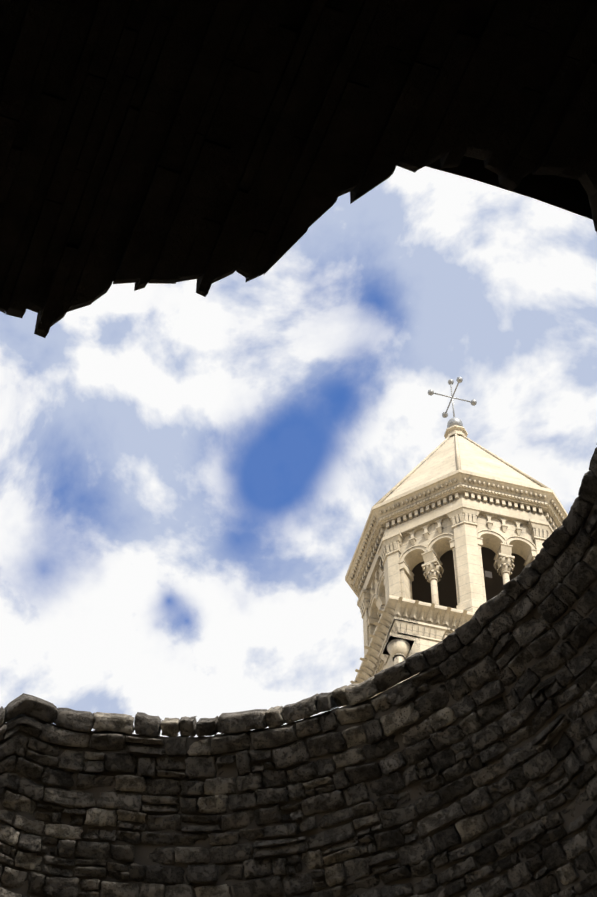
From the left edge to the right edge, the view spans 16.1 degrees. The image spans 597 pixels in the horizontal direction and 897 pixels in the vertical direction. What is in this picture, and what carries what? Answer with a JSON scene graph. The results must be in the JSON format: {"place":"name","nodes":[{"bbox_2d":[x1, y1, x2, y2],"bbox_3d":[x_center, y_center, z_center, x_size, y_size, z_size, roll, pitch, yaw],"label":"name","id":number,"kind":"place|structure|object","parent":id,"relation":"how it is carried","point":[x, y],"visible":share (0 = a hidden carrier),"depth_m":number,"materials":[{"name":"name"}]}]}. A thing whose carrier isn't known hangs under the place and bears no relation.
{"place":"outdoors","nodes":[
{"label":"outdoors","id":0,"kind":"place"},
{"bbox_2d":[0,0,596,337],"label":"ceiling","id":1,"kind":"structure","parent":0,"point":[206,144],"depth_m":7.74,"materials":[{"name":"black stone"}]},
{"bbox_2d":[0,166,596,736],"label":"sky","id":2,"kind":"structure","parent":0,"point":[191,482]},
{"bbox_3d":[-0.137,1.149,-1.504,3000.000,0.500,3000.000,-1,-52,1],"label":"ground","id":3,"kind":"structure","parent":0,"visible":0},
{"bbox_2d":[0,156,596,896],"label":"vestibule shell","id":4,"kind":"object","parent":3,"relation":"on","point":[568,194],"visible":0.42,"depth_m":20.59,"materials":[{"name":"brown"}]},
{"bbox_2d":[0,447,596,896],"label":"vestibule dome blocks","id":5,"kind":"structure","parent":4,"relation":"attached to","point":[578,577],"depth_m":20.59,"materials":[{"name":"grey stone"}]},
{"bbox_2d":[344,377,567,705],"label":"bell tower","id":6,"kind":"structure","parent":3,"relation":"on","point":[460,527],"depth_m":65.01,"materials":[{"name":"stone"}]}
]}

